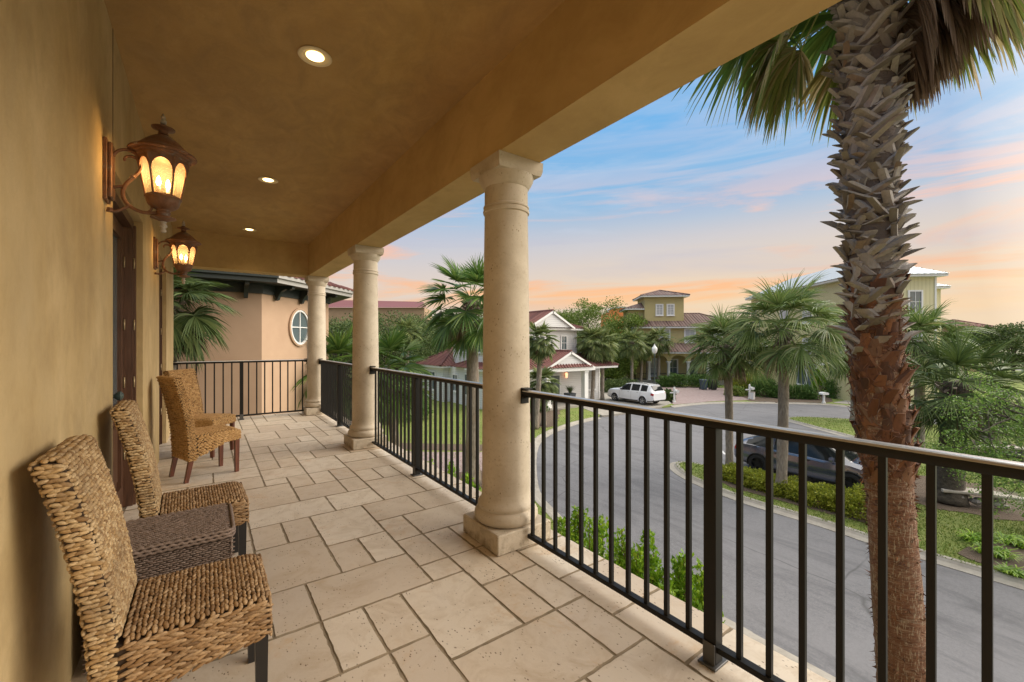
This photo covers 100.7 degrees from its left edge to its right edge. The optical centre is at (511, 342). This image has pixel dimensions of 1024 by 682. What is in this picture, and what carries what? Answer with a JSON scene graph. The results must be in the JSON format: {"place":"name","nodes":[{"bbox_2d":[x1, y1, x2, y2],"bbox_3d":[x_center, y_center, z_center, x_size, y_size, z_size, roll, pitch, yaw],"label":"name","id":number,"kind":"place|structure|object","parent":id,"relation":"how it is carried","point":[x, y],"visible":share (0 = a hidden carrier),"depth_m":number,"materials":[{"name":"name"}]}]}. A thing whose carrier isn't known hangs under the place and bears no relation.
{"place":"outdoors","nodes":[
{"label":"outdoors","id":0,"kind":"place"},
{"bbox_2d":[71,412,830,681],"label":"terrace floor","id":1,"kind":"structure","parent":0,"point":[458,614],"depth_m":2.38,"materials":[{"name":"stone"}]},
{"bbox_2d":[27,434,273,681],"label":"woven chair","id":2,"kind":"object","parent":1,"relation":"on","point":[168,627],"visible":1,"depth_m":1.41,"materials":[{"name":"brown wicker"}]},
{"bbox_2d":[80,503,235,674],"bbox_3d":[-1.691,1.147,2.085,0.546,0.489,0.432,0,0,-36],"label":"side table","id":3,"kind":"object","parent":1,"relation":"on","point":[170,542],"visible":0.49,"depth_m":2.02,"materials":[{"name":"wicker"}]},
{"bbox_2d":[109,400,249,555],"bbox_3d":[-1.947,0.870,2.526,0.620,1.061,0.457,0,0,-38],"label":"woven chair","id":4,"kind":"object","parent":1,"relation":"on","point":[132,432],"visible":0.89,"depth_m":2.38,"materials":[{"name":"beige wicker"}]},
{"bbox_2d":[156,376,241,483],"bbox_3d":[-3.293,0.871,4.478,0.449,1.059,0.618,0,0,33],"label":"woven chair","id":5,"kind":"object","parent":1,"relation":"on","point":[190,443],"visible":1,"depth_m":4.31,"materials":[{"name":"brown wicker"}]},
{"bbox_2d":[163,368,235,457],"bbox_3d":[-3.924,0.871,5.351,0.618,1.059,0.449,0,0,-1],"label":"woven chair","id":6,"kind":"object","parent":1,"relation":"on","point":[201,418],"visible":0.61,"depth_m":5.38,"materials":[{"name":"brown wicker"}]},
{"bbox_2d":[173,358,306,419],"bbox_3d":[-4.855,0.857,7.718,2.059,1.084,0.110,0,0,-36],"label":"iron railing","id":7,"kind":"object","parent":1,"relation":"on","point":[176,363],"visible":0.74,"depth_m":7.70,"materials":[{"name":"metal"}]},
{"bbox_2d":[302,276,328,415],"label":"stone column","id":8,"kind":"structure","parent":1,"relation":"on","point":[316,334],"depth_m":8.23,"materials":[{"name":"beige stone"}]},
{"bbox_2d":[319,358,351,428],"bbox_3d":[-2.902,0.857,7.115,0.110,1.084,2.836,0,0,-36],"label":"iron railing","id":9,"kind":"object","parent":1,"relation":"on","point":[344,391],"visible":0.72,"depth_m":7.08,"materials":[{"name":"metal"}]},
{"bbox_2d":[344,244,385,449],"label":"stone column","id":10,"kind":"structure","parent":1,"relation":"on","point":[365,357],"depth_m":5.65,"materials":[{"name":"beige stone"}]},
{"bbox_2d":[370,366,482,505],"bbox_3d":[-0.993,0.857,4.463,0.110,1.084,3.011,0,0,-36],"label":"iron railing","id":11,"kind":"object","parent":1,"relation":"on","point":[416,463],"visible":0.81,"depth_m":4.29,"materials":[{"name":"metal"}]},
{"bbox_2d":[463,150,550,555],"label":"stone column","id":12,"kind":"structure","parent":1,"relation":"on","point":[497,521],"depth_m":2.93,"materials":[{"name":"beige stone"}]},
{"bbox_2d":[521,387,1023,681],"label":"iron railing","id":13,"kind":"object","parent":1,"relation":"on","point":[717,656],"visible":0.98,"depth_m":1.76,"materials":[{"name":"metal"}]},
{"bbox_2d":[410,442,530,472],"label":"driveway","id":14,"kind":"structure","parent":0,"point":[460,458],"depth_m":18.42,"materials":[{"name":"grey concrete"}]},
{"bbox_2d":[382,398,599,538],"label":"lawn","id":15,"kind":"structure","parent":0,"point":[573,411],"depth_m":26.34,"materials":[{"name":"green plant"}]},
{"bbox_2d":[173,269,352,416],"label":"tan house","id":16,"kind":"structure","parent":15,"relation":"on","point":[270,323],"depth_m":10.74,"materials":[{"name":"paint"}]},
{"bbox_2d":[291,310,307,344],"bbox_3d":[-6.117,-0.430,12.239,0.050,1.000,0.820,0,0,9],"label":"oval window","id":17,"kind":"structure","parent":16,"relation":"in","point":[300,319],"depth_m":12.23,"materials":[{"name":"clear glass"}]},
{"bbox_2d":[292,322,389,412],"bbox_3d":[-5.646,2.147,13.491,3.425,5.918,3.667,0,0,11],"label":"fan palm","id":18,"kind":"object","parent":15,"relation":"on","point":[338,344],"visible":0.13,"depth_m":13.02,"materials":[{"name":"green plant"}]},
{"bbox_2d":[349,324,437,446],"bbox_3d":[-4.664,2.138,15.578,4.037,5.957,3.841,0,0,-36],"label":"fan palm","id":19,"kind":"object","parent":15,"relation":"on","point":[395,341],"visible":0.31,"depth_m":15.23,"materials":[{"name":"green plant"}]},
{"bbox_2d":[386,315,422,381],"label":"sabal palm","id":20,"kind":"object","parent":15,"relation":"on","point":[414,334],"visible":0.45,"depth_m":37.63,"materials":[{"name":"green plant"}]},
{"bbox_2d":[402,443,481,450],"bbox_3d":[-4.840,5.131,21.161,11.970,0.098,3.610,0,0,-9],"label":"mulch bed","id":21,"kind":"object","parent":15,"relation":"on","point":[454,447],"visible":0.15,"depth_m":20.71,"materials":[{"name":"brown soil"}]},
{"bbox_2d":[454,470,481,487],"bbox_3d":[-1.482,5.131,15.869,2.074,0.098,2.236,0,0,-36],"label":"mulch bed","id":22,"kind":"object","parent":15,"relation":"on","point":[460,475],"visible":0.04,"depth_m":16.08,"materials":[{"name":"brown soil"}]},
{"bbox_2d":[415,252,483,485],"bbox_3d":[-1.394,0.851,15.583,4.372,8.549,4.013,0,0,-36],"label":"fan palm","id":23,"kind":"object","parent":22,"relation":"on","point":[463,329],"visible":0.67,"depth_m":15.04,"materials":[{"name":"green plant"}]},
{"bbox_2d":[416,309,618,410],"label":"white house","id":24,"kind":"structure","parent":15,"relation":"on","point":[578,368],"depth_m":35.68,"materials":[{"name":"white paint"}]},
{"bbox_2d":[529,321,559,429],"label":"sabal palm","id":25,"kind":"object","parent":15,"relation":"on","point":[539,350],"visible":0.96,"depth_m":24.67,"materials":[{"name":"green plant"}]},
{"bbox_2d":[530,409,562,427],"bbox_3d":[2.221,5.131,31.500,3.876,0.098,12.037,0,0,16],"label":"mulch bed","id":26,"kind":"object","parent":15,"relation":"on","point":[549,418],"visible":0.09,"depth_m":28.51,"materials":[{"name":"brown soil"}]},
{"bbox_2d":[530,364,559,425],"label":"sabal palm","id":27,"kind":"object","parent":26,"relation":"on","point":[548,386],"visible":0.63,"depth_m":25.61,"materials":[{"name":"green plant"}]},
{"bbox_2d":[672,0,1023,681],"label":"washingtonia palm","id":28,"kind":"object","parent":15,"relation":"on","point":[882,67],"visible":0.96,"depth_m":4.10,"materials":[{"name":"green plant"}]},
{"bbox_2d":[560,505,614,559],"bbox_3d":[0.682,3.347,4.125,0.766,3.508,0.669,0,0,-36],"label":"upright shrub","id":29,"kind":"object","parent":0,"point":[574,533],"visible":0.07,"depth_m":4.15,"materials":[{"name":"green plant"}]},
{"bbox_2d":[584,514,618,561],"bbox_3d":[0.784,3.300,3.646,0.756,3.601,0.658,0,0,-36],"label":"upright shrub","id":30,"kind":"object","parent":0,"point":[602,528],"visible":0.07,"depth_m":3.71,"materials":[{"name":"green plant"}]},
{"bbox_2d":[606,526,643,568],"bbox_3d":[0.869,3.279,3.409,0.770,3.644,0.672,0,0,-36],"label":"upright shrub","id":31,"kind":"object","parent":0,"point":[620,561],"visible":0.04,"depth_m":3.39,"materials":[{"name":"green plant"}]},
{"bbox_2d":[584,391,672,416],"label":"driveway","id":32,"kind":"structure","parent":0,"point":[605,413],"depth_m":34.69,"materials":[{"name":"concrete"}]},
{"bbox_2d":[572,322,614,398],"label":"sabal palm","id":33,"kind":"object","parent":32,"relation":"on","point":[593,354],"visible":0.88,"depth_m":36.53,"materials":[{"name":"green plant"}]},
{"bbox_2d":[583,324,620,399],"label":"sabal palm","id":34,"kind":"object","parent":32,"relation":"on","point":[613,353],"visible":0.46,"depth_m":36.99,"materials":[{"name":"green plant"}]},
{"bbox_2d":[607,381,665,404],"bbox_3d":[10.475,4.187,36.123,2.166,1.785,4.854,0,0,-36],"label":"suv","id":35,"kind":"object","parent":32,"relation":"on","point":[643,393],"visible":1,"depth_m":34.83,"materials":[{"name":"white paint"}]},
{"bbox_2d":[631,545,661,587],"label":"upright shrub","id":36,"kind":"object","parent":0,"point":[637,567],"visible":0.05,"depth_m":3.17,"materials":[{"name":"green plant"}]},
{"bbox_2d":[639,529,671,588],"bbox_3d":[1.076,3.272,3.361,0.727,3.658,0.777,0,0,-36],"label":"upright shrub","id":37,"kind":"object","parent":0,"point":[654,563],"visible":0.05,"depth_m":3.34,"materials":[{"name":"green plant"}]},
{"bbox_2d":[650,548,702,601],"bbox_3d":[1.304,3.313,3.183,0.754,3.576,0.701,0,0,14],"label":"upright shrub","id":38,"kind":"object","parent":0,"point":[678,568],"visible":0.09,"depth_m":3.15,"materials":[{"name":"green plant"}]},
{"bbox_2d":[329,1,1023,341],"label":"sky","id":39,"kind":"structure","parent":0,"point":[657,198],"materials":[{"name":"blue"}]},
{"bbox_2d":[662,386,748,404],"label":"driveway","id":40,"kind":"structure","parent":0,"point":[687,395],"depth_m":40.56,"materials":[{"name":"beige concrete"}]},
{"bbox_2d":[692,557,724,622],"bbox_3d":[1.265,3.280,2.849,0.679,3.642,0.773,0,0,-36],"label":"upright shrub","id":41,"kind":"object","parent":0,"point":[697,604],"visible":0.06,"depth_m":2.83,"materials":[{"name":"green plant"}]},
{"bbox_2d":[395,349,1023,389],"bbox_3d":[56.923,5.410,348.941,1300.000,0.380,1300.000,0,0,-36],"label":"ground","id":42,"kind":"structure","parent":0,"point":[994,363],"depth_m":198.44,"materials":[{"name":"green plant"}]},
{"bbox_2d":[173,267,241,373],"bbox_3d":[-7.239,1.524,8.923,2.723,7.171,2.474,0,0,-36],"label":"fan palm","id":43,"kind":"object","parent":42,"relation":"on","point":[189,335],"visible":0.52,"depth_m":8.91,"materials":[{"name":"green plant"}]},
{"bbox_2d":[329,316,383,367],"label":"oak tree","id":44,"kind":"object","parent":42,"relation":"on","point":[344,325],"visible":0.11,"depth_m":42.92,"materials":[{"name":"green plant"}]},
{"bbox_2d":[329,311,404,363],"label":"oak tree","id":45,"kind":"object","parent":42,"relation":"on","point":[380,322],"visible":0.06,"depth_m":49.24,"materials":[{"name":"green plant"}]},
{"bbox_2d":[329,300,431,367],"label":"maroon roofed building","id":46,"kind":"structure","parent":42,"relation":"on","point":[338,313],"depth_m":84.00,"materials":[{"name":"beige paint"}]},
{"bbox_2d":[378,310,445,384],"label":"oak tree","id":47,"kind":"object","parent":42,"relation":"on","point":[425,350],"visible":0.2,"depth_m":46.71,"materials":[{"name":"green plant"}]},
{"bbox_2d":[0,0,841,681],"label":"stucco house","id":48,"kind":"structure","parent":42,"relation":"on","point":[396,120],"depth_m":2.50,"materials":[{"name":"beige paint"}]},
{"bbox_2d":[113,192,135,506],"bbox_3d":[-2.901,0.175,3.069,0.165,2.450,1.470,0,0,-36],"label":"door","id":49,"kind":"structure","parent":48,"relation":"in","point":[124,230],"depth_m":3.57,"materials":[{"name":"brown wood"}]},
{"bbox_2d":[102,114,196,232],"bbox_3d":[-2.072,-0.987,2.451,0.410,0.697,0.320,0,0,-36],"label":"wall lantern","id":50,"kind":"object","parent":48,"relation":"attached to","point":[161,149],"depth_m":2.41,"materials":[{"name":"orange metal"}]},
{"bbox_2d":[159,264,161,444],"bbox_3d":[-4.574,0.175,5.394,0.165,2.450,1.080,0,0,-36],"label":"door","id":51,"kind":"structure","parent":48,"relation":"in","point":[160,270],"depth_m":5.83,"materials":[{"name":"brown wood"}]},
{"bbox_2d":[153,220,201,283],"bbox_3d":[-3.631,-0.987,4.619,0.410,0.697,0.320,0,0,-36],"label":"wall lantern","id":52,"kind":"object","parent":48,"relation":"attached to","point":[178,241],"depth_m":4.58,"materials":[{"name":"orange metal"}]},
{"bbox_2d":[258,177,277,183],"bbox_3d":[-2.804,-1.865,4.881,0.206,0.009,0.206,0,0,-36],"label":"recessed light","id":53,"kind":"object","parent":48,"relation":"attached to","point":[269,180],"visible":1,"depth_m":4.88,"materials":[{"name":"white"}]},
{"bbox_2d":[298,46,331,66],"bbox_3d":[-1.285,-1.865,2.771,0.206,0.009,0.206,0,0,-36],"label":"recessed light","id":54,"kind":"object","parent":48,"relation":"attached to","point":[314,56],"visible":1,"depth_m":2.76,"materials":[{"name":"white"}]},
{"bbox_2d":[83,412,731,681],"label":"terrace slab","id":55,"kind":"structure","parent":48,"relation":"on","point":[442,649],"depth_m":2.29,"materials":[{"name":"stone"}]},
{"bbox_2d":[601,307,623,332],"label":"orange building","id":56,"kind":"structure","parent":42,"relation":"on","point":[620,314],"depth_m":92.00,"materials":[{"name":"paint"}]},
{"bbox_2d":[399,369,1023,407],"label":"verge","id":57,"kind":"structure","parent":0,"point":[1015,386],"depth_m":48.02,"materials":[{"name":"green plant"}]},
{"bbox_2d":[391,311,451,361],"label":"oak tree","id":58,"kind":"object","parent":57,"relation":"on","point":[425,322],"visible":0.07,"depth_m":55.63,"materials":[{"name":"green plant"}]},
{"bbox_2d":[556,295,634,340],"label":"oak tree","id":59,"kind":"object","parent":57,"relation":"on","point":[589,311],"visible":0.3,"depth_m":58.03,"materials":[{"name":"green plant"}]},
{"bbox_2d":[600,346,638,379],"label":"oak tree","id":60,"kind":"object","parent":57,"relation":"on","point":[622,369],"visible":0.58,"depth_m":48.09,"materials":[{"name":"green plant"}]},
{"bbox_2d":[600,377,638,391],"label":"shrub","id":61,"kind":"object","parent":57,"relation":"on","point":[609,383],"visible":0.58,"depth_m":43.56,"materials":[{"name":"green plant"}]},
{"bbox_2d":[599,312,650,366],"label":"oak tree","id":62,"kind":"object","parent":57,"relation":"on","point":[633,320],"visible":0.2,"depth_m":53.61,"materials":[{"name":"green plant"}]},
{"bbox_2d":[616,327,648,379],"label":"sabal palm","id":63,"kind":"object","parent":57,"relation":"on","point":[632,350],"visible":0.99,"depth_m":46.45,"materials":[{"name":"green plant"}]},
{"bbox_2d":[633,332,656,381],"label":"sabal palm","id":64,"kind":"object","parent":57,"relation":"on","point":[649,353],"visible":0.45,"depth_m":49.41,"materials":[{"name":"green plant"}]},
{"bbox_2d":[647,325,675,379],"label":"sabal palm","id":65,"kind":"object","parent":57,"relation":"on","point":[666,342],"visible":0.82,"depth_m":50.53,"materials":[{"name":"green plant"}]},
{"bbox_2d":[605,290,747,384],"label":"tower house","id":66,"kind":"structure","parent":57,"relation":"on","point":[660,308],"depth_m":54.39,"materials":[{"name":"yellow paint"}]},
{"bbox_2d":[670,359,677,374],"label":"window","id":67,"kind":"structure","parent":66,"relation":"in","point":[674,362],"depth_m":53.91,"materials":[{"name":"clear glass"}]},
{"bbox_2d":[655,372,720,387],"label":"hedge","id":68,"kind":"object","parent":57,"relation":"on","point":[674,380],"visible":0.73,"depth_m":47.90,"materials":[{"name":"green plant"}]},
{"bbox_2d":[742,392,832,402],"bbox_3d":[25.647,5.131,39.750,7.338,0.098,9.884,0,0,29],"label":"mulch bed","id":69,"kind":"object","parent":57,"relation":"on","point":[775,400],"visible":0.37,"depth_m":37.21,"materials":[{"name":"brown soil"}]},
{"bbox_2d":[724,385,747,396],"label":"shrub","id":70,"kind":"object","parent":69,"relation":"on","point":[740,391],"visible":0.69,"depth_m":39.98,"materials":[{"name":"green plant"}]},
{"bbox_2d":[732,373,753,394],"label":"shrub","id":71,"kind":"object","parent":69,"relation":"on","point":[742,384],"visible":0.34,"depth_m":41.50,"materials":[{"name":"green plant"}]},
{"bbox_2d":[747,375,777,396],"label":"shrub","id":72,"kind":"object","parent":69,"relation":"on","point":[759,388],"visible":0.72,"depth_m":39.69,"materials":[{"name":"green plant"}]},
{"bbox_2d":[768,384,819,399],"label":"hedge","id":73,"kind":"object","parent":69,"relation":"on","point":[800,393],"visible":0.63,"depth_m":37.99,"materials":[{"name":"green plant"}]},
{"bbox_2d":[810,365,826,395],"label":"shrub","id":74,"kind":"object","parent":69,"relation":"on","point":[817,380],"visible":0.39,"depth_m":40.35,"materials":[{"name":"green plant"}]},
{"bbox_2d":[823,378,840,398],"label":"shrub","id":75,"kind":"object","parent":69,"relation":"on","point":[831,387],"visible":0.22,"depth_m":38.76,"materials":[{"name":"green plant"}]},
{"bbox_2d":[745,267,949,402],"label":"sided house","id":76,"kind":"structure","parent":57,"relation":"on","point":[924,286],"depth_m":38.24,"materials":[{"name":"yellow"}]},
{"bbox_2d":[908,290,922,313],"bbox_3d":[33.780,-3.370,35.514,1.238,2.020,0.120,0,0,5],"label":"window","id":77,"kind":"structure","parent":76,"relation":"in","point":[914,295],"depth_m":35.54,"materials":[{"name":"clear glass"}]},
{"bbox_2d":[942,319,994,371],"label":"red roofed house","id":78,"kind":"structure","parent":57,"relation":"on","point":[971,324],"depth_m":74.85,"materials":[{"name":"beige paint"}]},
{"bbox_2d":[942,324,1023,376],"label":"oak tree","id":79,"kind":"object","parent":57,"relation":"on","point":[1000,340],"visible":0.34,"depth_m":57.74,"materials":[{"name":"green plant"}]},
{"bbox_2d":[959,321,1023,379],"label":"oak tree","id":80,"kind":"object","parent":57,"relation":"on","point":[1005,330],"visible":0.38,"depth_m":56.55,"materials":[{"name":"green plant"}]},
{"bbox_2d":[536,369,1023,681],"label":"road","id":81,"kind":"structure","parent":0,"point":[958,626],"depth_m":10.07,"materials":[{"name":"grey asphalt"}]},
{"bbox_2d":[530,417,835,681],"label":"kerb","id":82,"kind":"structure","parent":81,"relation":"on","point":[727,622],"depth_m":7.96,"materials":[{"name":"concrete"}]},
{"bbox_2d":[734,435,863,488],"bbox_3d":[11.448,4.372,16.244,2.293,1.655,5.000,0,0,-36],"label":"crossover","id":83,"kind":"object","parent":81,"relation":"on","point":[821,463],"visible":0.41,"depth_m":15.42,"materials":[{"name":"black paint"}]},
{"bbox_2d":[670,402,977,412],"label":"kerb","id":84,"kind":"structure","parent":81,"relation":"on","point":[688,404],"depth_m":35.71,"materials":[{"name":"concrete"}]},
{"bbox_2d":[670,417,1023,589],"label":"kerb","id":85,"kind":"structure","parent":81,"relation":"on","point":[971,569],"depth_m":11.92,"materials":[{"name":"concrete"}]},
{"bbox_2d":[676,415,1023,580],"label":"lawn","id":86,"kind":"structure","parent":0,"point":[950,524],"depth_m":12.15,"materials":[{"name":"green plant"}]},
{"bbox_2d":[676,303,773,464],"bbox_3d":[8.488,1.777,16.764,3.891,6.674,3.552,0,0,-36],"label":"sabal palm","id":87,"kind":"object","parent":86,"relation":"on","point":[721,357],"visible":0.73,"depth_m":16.40,"materials":[{"name":"green plant"}]},
{"bbox_2d":[722,481,867,523],"bbox_3d":[9.482,5.131,13.660,1.450,0.098,5.300,0,0,-36],"label":"mulch bed","id":88,"kind":"object","parent":86,"relation":"on","point":[749,489],"visible":0.1,"depth_m":13.55,"materials":[{"name":"brown soil"}]},
{"bbox_2d":[722,461,756,483],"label":"hedge shrub","id":89,"kind":"object","parent":88,"relation":"on","point":[729,470],"visible":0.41,"depth_m":15.62,"materials":[{"name":"green plant"}]},
{"bbox_2d":[732,467,775,491],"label":"hedge shrub","id":90,"kind":"object","parent":88,"relation":"on","point":[750,476],"visible":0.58,"depth_m":14.82,"materials":[{"name":"green plant"}]},
{"bbox_2d":[718,269,848,495],"bbox_3d":[9.172,1.279,14.350,4.311,7.681,4.241,0,0,21],"label":"sabal palm","id":91,"kind":"object","parent":88,"relation":"on","point":[781,361],"visible":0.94,"depth_m":13.85,"materials":[{"name":"green plant"}]},
{"bbox_2d":[763,475,816,504],"bbox_3d":[9.314,4.810,14.108,1.569,0.674,1.552,0,0,-36],"label":"hedge shrub","id":92,"kind":"object","parent":88,"relation":"on","point":[791,484],"visible":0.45,"depth_m":13.90,"materials":[{"name":"green plant"}]},
{"bbox_2d":[793,481,854,511],"bbox_3d":[9.767,4.789,13.361,1.508,0.735,1.684,0,0,-36],"label":"hedge shrub","id":93,"kind":"object","parent":88,"relation":"on","point":[821,492],"visible":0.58,"depth_m":13.08,"materials":[{"name":"green plant"}]},
{"bbox_2d":[831,482,867,522],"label":"hedge shrub","id":94,"kind":"object","parent":88,"relation":"on","point":[855,496],"visible":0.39,"depth_m":12.37,"materials":[{"name":"green plant"}]},
{"bbox_2d":[813,314,854,419],"bbox_3d":[22.548,1.304,27.918,5.167,7.680,5.303,0,0,-36],"label":"sabal palm","id":95,"kind":"object","parent":86,"relation":"on","point":[836,377],"visible":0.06,"depth_m":27.68,"materials":[{"name":"green plant"}]},
{"bbox_2d":[901,297,999,447],"bbox_3d":[18.271,1.527,18.967,4.537,7.166,4.680,0,0,-36],"label":"sabal palm","id":96,"kind":"object","parent":86,"relation":"on","point":[925,323],"visible":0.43,"depth_m":18.23,"materials":[{"name":"green plant"}]},
{"bbox_2d":[914,475,1023,520],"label":"mulch bed","id":97,"kind":"object","parent":86,"relation":"on","point":[920,490],"visible":0.2,"depth_m":13.14,"materials":[{"name":"brown soil"}]},
{"bbox_2d":[906,323,1023,507],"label":"date palm","id":98,"kind":"object","parent":97,"relation":"on","point":[952,357],"visible":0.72,"depth_m":13.28,"materials":[{"name":"green plant"}]},
{"bbox_2d":[941,488,1023,508],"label":"stone bench","id":99,"kind":"object","parent":97,"relation":"on","point":[975,501],"visible":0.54,"depth_m":13.06,"materials":[{"name":"grey stone"}]},
{"bbox_2d":[958,543,1023,570],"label":"mulch bed","id":100,"kind":"object","parent":86,"relation":"on","point":[969,553],"visible":0.42,"depth_m":10.12,"materials":[{"name":"brown soil"}]},
{"bbox_2d":[915,364,1023,518],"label":"live oak","id":101,"kind":"object","parent":100,"relation":"on","point":[990,451],"visible":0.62,"depth_m":9.95,"materials":[{"name":"green plant"}]},
{"bbox_2d":[956,528,1002,543],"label":"lily clump","id":102,"kind":"object","parent":100,"relation":"on","point":[972,536],"visible":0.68,"depth_m":10.91,"materials":[{"name":"green plant"}]},
{"bbox_2d":[965,540,1021,560],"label":"lily clump","id":103,"kind":"object","parent":100,"relation":"on","point":[1006,552],"visible":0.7,"depth_m":10.06,"materials":[{"name":"green plant"}]},
{"bbox_2d":[993,531,1023,548],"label":"lily clump","id":104,"kind":"object","parent":100,"relation":"on","point":[1016,540],"visible":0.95,"depth_m":10.70,"materials":[{"name":"green plant"}]},
{"bbox_2d":[993,561,1023,578],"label":"lily clump","id":105,"kind":"object","parent":100,"relation":"on","point":[1012,570],"visible":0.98,"depth_m":9.35,"materials":[{"name":"green plant"}]},
{"bbox_2d":[972,440,1023,455],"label":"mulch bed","id":106,"kind":"object","parent":86,"relation":"on","point":[996,450],"visible":0.03,"depth_m":20.91,"materials":[{"name":"brown soil"}]},
{"bbox_2d":[965,353,1023,444],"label":"date palm","id":107,"kind":"object","parent":106,"relation":"on","point":[1012,375],"visible":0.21,"depth_m":20.77,"materials":[{"name":"green plant"}]},
{"bbox_2d":[993,490,1023,513],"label":"cycad","id":108,"kind":"object","parent":86,"relation":"on","point":[1008,498],"visible":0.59,"depth_m":11.86,"materials":[{"name":"green plant"}]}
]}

